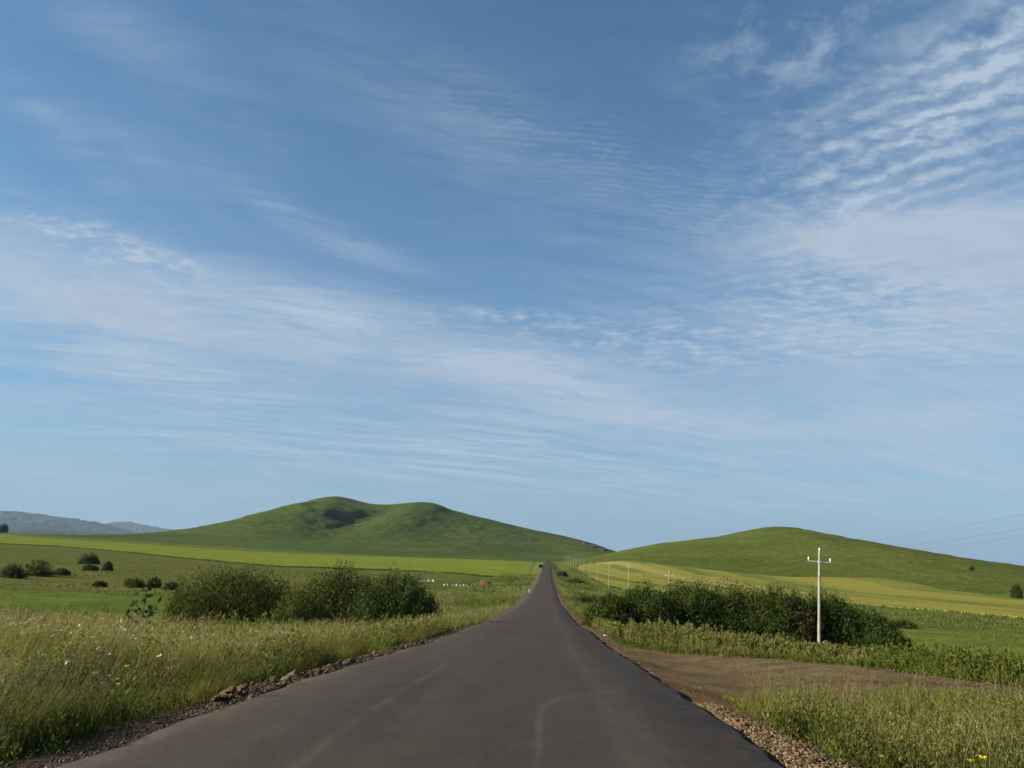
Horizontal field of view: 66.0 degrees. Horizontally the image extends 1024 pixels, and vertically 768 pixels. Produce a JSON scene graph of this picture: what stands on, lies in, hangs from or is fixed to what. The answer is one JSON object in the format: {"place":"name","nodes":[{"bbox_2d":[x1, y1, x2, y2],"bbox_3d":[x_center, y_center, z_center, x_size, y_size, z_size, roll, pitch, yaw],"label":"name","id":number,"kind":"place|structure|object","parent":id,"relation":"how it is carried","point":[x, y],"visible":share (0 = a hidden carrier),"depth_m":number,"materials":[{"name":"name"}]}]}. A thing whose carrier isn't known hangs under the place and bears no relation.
{"place":"outdoors","nodes":[
{"label":"outdoors","id":0,"kind":"place"},
{"bbox_2d":[3,529,108,534],"bbox_3d":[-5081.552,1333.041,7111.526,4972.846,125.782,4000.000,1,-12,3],"label":"hill","id":1,"kind":"structure","parent":0,"point":[36,531],"depth_m":7192.17,"materials":[{"name":"green plant"}]},
{"bbox_2d":[0,511,139,533],"bbox_3d":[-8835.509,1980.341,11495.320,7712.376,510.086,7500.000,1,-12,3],"label":"hill","id":2,"kind":"structure","parent":0,"point":[19,520],"depth_m":12091.07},
{"bbox_2d":[105,522,171,532],"bbox_3d":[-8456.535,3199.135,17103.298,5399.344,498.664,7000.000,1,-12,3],"label":"hill","id":3,"kind":"structure","parent":0,"point":[134,527],"depth_m":17737.31,"materials":[{"name":"grey"}]},
{"bbox_2d":[0,535,532,576],"bbox_3d":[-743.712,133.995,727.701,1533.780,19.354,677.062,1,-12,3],"label":"crop field","id":4,"kind":"structure","parent":0,"point":[493,568],"depth_m":635.38,"materials":[{"name":"green plant"}]},
{"bbox_2d":[24,496,615,561],"bbox_3d":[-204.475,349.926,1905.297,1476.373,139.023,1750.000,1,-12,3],"label":"hill","id":5,"kind":"structure","parent":0,"point":[338,525],"depth_m":1443.38,"materials":[{"name":"green plant"}]},
{"bbox_2d":[571,539,606,550],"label":"rock outcrop","id":6,"kind":"object","parent":5,"relation":"on","point":[590,545],"visible":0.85,"depth_m":1659.93,"materials":[{"name":"grey stone"}]},
{"bbox_2d":[55,562,783,767],"bbox_3d":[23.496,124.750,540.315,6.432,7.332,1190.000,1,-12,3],"label":"road","id":7,"kind":"structure","parent":0,"point":[538,677],"depth_m":9.29,"materials":[{"name":"grey asphalt"}]},
{"bbox_2d":[0,533,1023,767],"bbox_3d":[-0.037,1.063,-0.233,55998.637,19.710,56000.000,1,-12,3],"label":"ground","id":8,"kind":"structure","parent":0,"point":[87,600],"depth_m":182.06,"materials":[{"name":"green plant"}]},
{"bbox_2d":[0,523,8,533],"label":"tree","id":9,"kind":"object","parent":8,"relation":"on","point":[3,527],"visible":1,"depth_m":1164.04,"materials":[{"name":"green plant"}]},
{"bbox_2d":[0,562,28,578],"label":"shrub","id":10,"kind":"object","parent":8,"relation":"on","point":[12,571],"visible":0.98,"depth_m":178.85,"materials":[{"name":"green plant"}]},
{"bbox_2d":[24,557,55,576],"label":"shrub","id":11,"kind":"object","parent":8,"relation":"on","point":[35,570],"visible":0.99,"depth_m":192.38,"materials":[{"name":"green plant"}]},
{"bbox_2d":[52,568,71,575],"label":"shrub","id":12,"kind":"object","parent":8,"relation":"on","point":[63,571],"visible":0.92,"depth_m":201.90,"materials":[{"name":"green plant"}]},
{"bbox_2d":[77,553,99,563],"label":"shrub","id":13,"kind":"object","parent":8,"relation":"on","point":[93,559],"visible":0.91,"depth_m":335.29,"materials":[{"name":"green plant"}]},
{"bbox_2d":[81,562,98,570],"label":"shrub","id":14,"kind":"object","parent":8,"relation":"on","point":[89,566],"visible":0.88,"depth_m":253.30,"materials":[{"name":"green plant"}]},
{"bbox_2d":[92,580,107,586],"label":"shrub","id":15,"kind":"object","parent":8,"relation":"on","point":[99,583],"visible":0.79,"depth_m":147.37,"materials":[{"name":"green plant"}]},
{"bbox_2d":[101,561,113,570],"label":"shrub","id":16,"kind":"object","parent":8,"relation":"on","point":[107,565],"visible":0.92,"depth_m":255.98,"materials":[{"name":"green plant"}]},
{"bbox_2d":[111,683,119,727],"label":"wildflower","id":17,"kind":"object","parent":8,"relation":"on","point":[115,706],"visible":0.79,"depth_m":9.44,"materials":[{"name":"green plant"}]},
{"bbox_2d":[119,665,128,725],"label":"wildflower","id":18,"kind":"object","parent":8,"relation":"on","point":[124,696],"visible":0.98,"depth_m":9.62,"materials":[{"name":"green plant"}]},
{"bbox_2d":[122,576,146,587],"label":"shrub","id":19,"kind":"object","parent":8,"relation":"on","point":[133,582],"visible":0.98,"depth_m":146.36,"materials":[{"name":"green plant"}]},
{"bbox_2d":[125,587,161,631],"bbox_3d":[-9.678,6.214,20.620,1.028,1.804,0.450,1,-12,3],"label":"sapling","id":20,"kind":"object","parent":8,"relation":"on","point":[133,603],"visible":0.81,"depth_m":20.67,"materials":[{"name":"green plant"}]},
{"bbox_2d":[144,576,162,587],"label":"shrub","id":21,"kind":"object","parent":8,"relation":"on","point":[155,582],"visible":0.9,"depth_m":145.81,"materials":[{"name":"green plant"}]},
{"bbox_2d":[161,580,178,589],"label":"shrub","id":22,"kind":"object","parent":8,"relation":"on","point":[172,586],"visible":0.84,"depth_m":140.76,"materials":[{"name":"green plant"}]},
{"bbox_2d":[160,573,186,621],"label":"shrub","id":23,"kind":"object","parent":8,"relation":"on","point":[180,589],"visible":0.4,"depth_m":55.76,"materials":[{"name":"green plant"}]},
{"bbox_2d":[162,558,297,626],"bbox_3d":[-19.905,15.612,56.945,11.546,5.966,8.258,1,-12,3],"label":"shrub","id":24,"kind":"object","parent":8,"relation":"on","point":[243,595],"visible":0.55,"depth_m":55.52,"materials":[{"name":"green plant"}]},
{"bbox_2d":[0,602,471,767],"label":"grass","id":25,"kind":"structure","parent":8,"relation":"on","point":[126,650],"depth_m":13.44,"materials":[{"name":"green plant"}]},
{"bbox_2d":[1,615,304,666],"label":"white flowers","id":26,"kind":"object","parent":25,"relation":"on","point":[116,629],"visible":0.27,"depth_m":15.97,"materials":[{"name":"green plant"}]},
{"bbox_2d":[0,574,539,767],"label":"gravel shoulder","id":27,"kind":"object","parent":8,"relation":"on","point":[45,759],"visible":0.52,"depth_m":8.37},
{"bbox_2d":[245,694,258,700],"bbox_3d":[-3.543,4.293,10.729,0.217,0.122,0.131,2,-12,1],"label":"stone","id":28,"kind":"object","parent":27,"relation":"on","point":[250,696],"visible":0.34,"depth_m":10.72,"materials":[{"name":"beige stone"}]},
{"bbox_2d":[0,592,530,767],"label":"gravel","id":29,"kind":"structure","parent":27,"relation":"on","point":[168,723],"depth_m":9.81,"materials":[{"name":"gravel"}]},
{"bbox_2d":[211,693,224,701],"bbox_3d":[-4.021,4.303,10.803,0.187,0.103,0.195,-11,-17,-4],"label":"stone","id":30,"kind":"object","parent":29,"relation":"on","point":[218,699],"visible":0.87,"depth_m":10.74,"materials":[{"name":"stone"}]},
{"bbox_2d":[219,690,231,699],"bbox_3d":[-3.931,4.266,10.819,0.218,0.121,0.156,11,1,6],"label":"stone","id":31,"kind":"object","parent":29,"relation":"on","point":[225,697],"visible":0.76,"depth_m":10.78,"materials":[{"name":"beige stone"}]},
{"bbox_2d":[224,686,236,692],"bbox_3d":[-3.875,4.210,10.835,0.190,0.096,0.172,-28,-18,30],"label":"stone","id":32,"kind":"object","parent":29,"relation":"on","point":[232,689],"visible":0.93,"depth_m":10.79,"materials":[{"name":"beige stone"}]},
{"bbox_2d":[248,686,258,692],"bbox_3d":[-3.717,4.402,11.315,0.147,0.098,0.149,25,6,-14],"label":"stone","id":33,"kind":"object","parent":29,"relation":"on","point":[254,689],"visible":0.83,"depth_m":11.29,"materials":[{"name":"stone"}]},
{"bbox_2d":[265,686,276,690],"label":"stone","id":34,"kind":"object","parent":29,"relation":"on","point":[271,688],"visible":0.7,"depth_m":11.68,"materials":[{"name":"stone"}]},
{"bbox_2d":[269,675,279,682],"bbox_3d":[-3.864,4.799,12.808,0.133,0.134,0.161,-6,-15,32],"label":"stone","id":35,"kind":"object","parent":29,"relation":"on","point":[275,677],"visible":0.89,"depth_m":12.77,"materials":[{"name":"grey stone"}]},
{"bbox_2d":[275,681,287,688],"bbox_3d":[-3.607,4.688,12.248,0.239,0.108,0.124,-9,7,-22],"label":"stone","id":36,"kind":"object","parent":29,"relation":"on","point":[284,683],"visible":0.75,"depth_m":12.23,"materials":[{"name":"beige stone"}]},
{"bbox_2d":[280,675,291,681],"bbox_3d":[-3.662,4.787,12.781,0.193,0.131,0.149,11,-15,-34],"label":"stone","id":37,"kind":"object","parent":29,"relation":"on","point":[287,678],"visible":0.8,"depth_m":12.75,"materials":[{"name":"beige stone"}]},
{"bbox_2d":[290,670,298,676],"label":"stone","id":38,"kind":"object","parent":29,"relation":"on","point":[294,672],"visible":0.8,"depth_m":13.61,"materials":[{"name":"beige stone"}]},
{"bbox_2d":[263,581,334,629],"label":"shrub","id":39,"kind":"object","parent":8,"relation":"on","point":[295,611],"visible":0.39,"depth_m":49.22,"materials":[{"name":"green plant"}]},
{"bbox_2d":[287,554,377,629],"bbox_3d":[-12.340,15.552,56.665,8.853,6.547,7.994,1,-12,3],"label":"shrub","id":40,"kind":"object","parent":8,"relation":"on","point":[336,599],"visible":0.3,"depth_m":55.59,"materials":[{"name":"green plant"}]},
{"bbox_2d":[336,565,448,627],"bbox_3d":[-7.767,15.236,53.449,8.138,5.915,7.345,1,-12,3],"label":"shrub","id":41,"kind":"object","parent":8,"relation":"on","point":[390,593],"visible":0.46,"depth_m":52.45,"materials":[{"name":"green plant"}]},
{"bbox_2d":[384,552,411,600],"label":"shrub","id":42,"kind":"object","parent":8,"relation":"on","point":[394,569],"visible":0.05,"depth_m":64.58,"materials":[{"name":"green plant"}]},
{"bbox_2d":[480,580,490,584],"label":"earth heap","id":43,"kind":"object","parent":8,"relation":"on","point":[484,582],"visible":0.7,"depth_m":248.68,"materials":[{"name":"red soil"}]},
{"bbox_2d":[556,571,568,576],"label":"shrub","id":44,"kind":"object","parent":8,"relation":"on","point":[562,573],"visible":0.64,"depth_m":395.28,"materials":[{"name":"green plant"}]},
{"bbox_2d":[564,578,586,582],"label":"shrub","id":45,"kind":"object","parent":8,"relation":"on","point":[574,580],"visible":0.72,"depth_m":305.67,"materials":[{"name":"green plant"}]},
{"bbox_2d":[569,592,597,603],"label":"shrub","id":46,"kind":"object","parent":8,"relation":"on","point":[584,598],"visible":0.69,"depth_m":147.39,"materials":[{"name":"green plant"}]},
{"bbox_2d":[579,589,639,628],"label":"shrub","id":47,"kind":"object","parent":8,"relation":"on","point":[610,607],"visible":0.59,"depth_m":56.95,"materials":[{"name":"green plant"}]},
{"bbox_2d":[618,575,686,628],"bbox_3d":[10.077,17.132,58.807,7.085,5.688,6.616,1,-12,3],"label":"shrub","id":48,"kind":"object","parent":8,"relation":"on","point":[646,604],"visible":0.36,"depth_m":57.60,"materials":[{"name":"green plant"}]},
{"bbox_2d":[552,575,829,767],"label":"gravel shoulder","id":49,"kind":"object","parent":8,"relation":"on","point":[696,696],"visible":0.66,"depth_m":16.23},
{"bbox_2d":[557,593,860,767],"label":"gravel","id":50,"kind":"structure","parent":49,"relation":"on","point":[785,750],"depth_m":9.03,"materials":[{"name":"grey gravel"}]},
{"bbox_2d":[808,756,817,761],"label":"stone","id":51,"kind":"object","parent":50,"relation":"on","point":[812,758],"visible":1,"depth_m":7.91,"materials":[{"name":"brown stone"}]},
{"bbox_2d":[656,573,733,632],"bbox_3d":[13.283,17.225,59.608,8.283,6.594,7.182,1,-12,3],"label":"shrub","id":52,"kind":"object","parent":8,"relation":"on","point":[688,603],"visible":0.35,"depth_m":58.47,"materials":[{"name":"green plant"}]},
{"bbox_2d":[691,576,784,635],"bbox_3d":[16.870,17.579,59.512,8.079,6.012,7.807,1,-12,3],"label":"shrub","id":53,"kind":"object","parent":8,"relation":"on","point":[733,600],"visible":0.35,"depth_m":58.26,"materials":[{"name":"green plant"}]},
{"bbox_2d":[735,577,829,642],"bbox_3d":[19.934,17.390,58.302,7.604,6.033,6.998,1,-12,3],"label":"shrub","id":54,"kind":"object","parent":8,"relation":"on","point":[792,618],"visible":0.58,"depth_m":57.05,"materials":[{"name":"green plant"}]},
{"bbox_2d":[591,616,1023,767],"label":"weeds","id":55,"kind":"object","parent":8,"relation":"on","point":[787,723],"visible":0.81,"depth_m":12.78,"materials":[{"name":"green plant"}]},
{"bbox_2d":[808,548,830,643],"bbox_3d":[19.967,14.783,51.201,1.510,8.146,0.250,4,-12,4],"label":"power pole","id":56,"kind":"object","parent":8,"relation":"on","point":[819,600],"visible":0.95,"depth_m":51.37,"materials":[{"name":"concrete"}]},
{"bbox_2d":[620,529,1018,576],"bbox_3d":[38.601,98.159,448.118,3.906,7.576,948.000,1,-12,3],"label":"overhead wire","id":57,"kind":"object","parent":56,"relation":"hanging from","point":[881,549],"visible":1,"depth_m":37.62,"materials":[{"name":"metal"}]},
{"bbox_2d":[621,514,1023,571],"bbox_3d":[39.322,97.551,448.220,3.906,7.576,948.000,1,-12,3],"label":"overhead wire","id":58,"kind":"object","parent":56,"relation":"hanging from","point":[886,538],"visible":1,"depth_m":40.65,"materials":[{"name":"metal"}]},
{"bbox_2d":[663,536,1018,577],"bbox_3d":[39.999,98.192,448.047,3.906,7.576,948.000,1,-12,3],"label":"overhead wire","id":59,"kind":"object","parent":56,"relation":"hanging from","point":[860,555],"visible":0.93,"depth_m":45.09,"materials":[{"name":"metal"}]},
{"bbox_2d":[797,582,868,645],"bbox_3d":[23.428,17.812,58.945,7.534,5.791,6.774,1,-12,3],"label":"shrub","id":60,"kind":"object","parent":8,"relation":"on","point":[830,611],"visible":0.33,"depth_m":57.96,"materials":[{"name":"green plant"}]},
{"bbox_2d":[827,604,903,646],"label":"shrub","id":61,"kind":"object","parent":8,"relation":"on","point":[874,619],"visible":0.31,"depth_m":56.78,"materials":[{"name":"green plant"}]},
{"bbox_2d":[854,624,912,651],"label":"shrub","id":62,"kind":"object","parent":8,"relation":"on","point":[895,640],"visible":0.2,"depth_m":54.87,"materials":[{"name":"green plant"}]},
{"bbox_2d":[887,618,917,628],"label":"shrub","id":63,"kind":"object","parent":8,"relation":"on","point":[903,624],"visible":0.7,"depth_m":112.21,"materials":[{"name":"green plant"}]},
{"bbox_2d":[1009,582,1023,598],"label":"tree","id":64,"kind":"object","parent":8,"relation":"on","point":[1016,591],"visible":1,"depth_m":341.89,"materials":[{"name":"green plant"}]},
{"bbox_2d":[0,0,1023,565],"label":"sky","id":65,"kind":"structure","parent":0,"point":[615,275],"materials":[{"name":"blue"}]},
{"bbox_2d":[564,527,1023,593],"bbox_3d":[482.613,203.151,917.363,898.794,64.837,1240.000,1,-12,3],"label":"hill","id":66,"kind":"structure","parent":0,"point":[747,551],"depth_m":619.05,"materials":[{"name":"green plant"}]},
{"bbox_2d":[578,561,1023,617],"bbox_3d":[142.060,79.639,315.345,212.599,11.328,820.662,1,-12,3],"label":"crop field","id":67,"kind":"structure","parent":0,"point":[878,592],"depth_m":388.89,"materials":[{"name":"plant"}]},
{"bbox_2d":[611,640,1023,709],"bbox_3d":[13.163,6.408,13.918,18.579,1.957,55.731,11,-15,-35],"label":"dirt track","id":68,"kind":"structure","parent":0,"point":[720,671],"depth_m":19.30,"materials":[{"name":"brown soil"}]},
{"bbox_2d":[624,624,1023,767],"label":"grass","id":69,"kind":"structure","parent":0,"point":[754,708],"depth_m":11.80,"materials":[{"name":"green plant"}]},
{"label":"stone","id":70,"kind":"object","parent":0,"visible":0},
{"bbox_2d":[237,685,244,691],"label":"stone","id":71,"kind":"object","parent":70,"relation":"on","point":[241,687],"visible":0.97,"depth_m":11.25,"materials":[{"name":"beige stone"}]}
]}

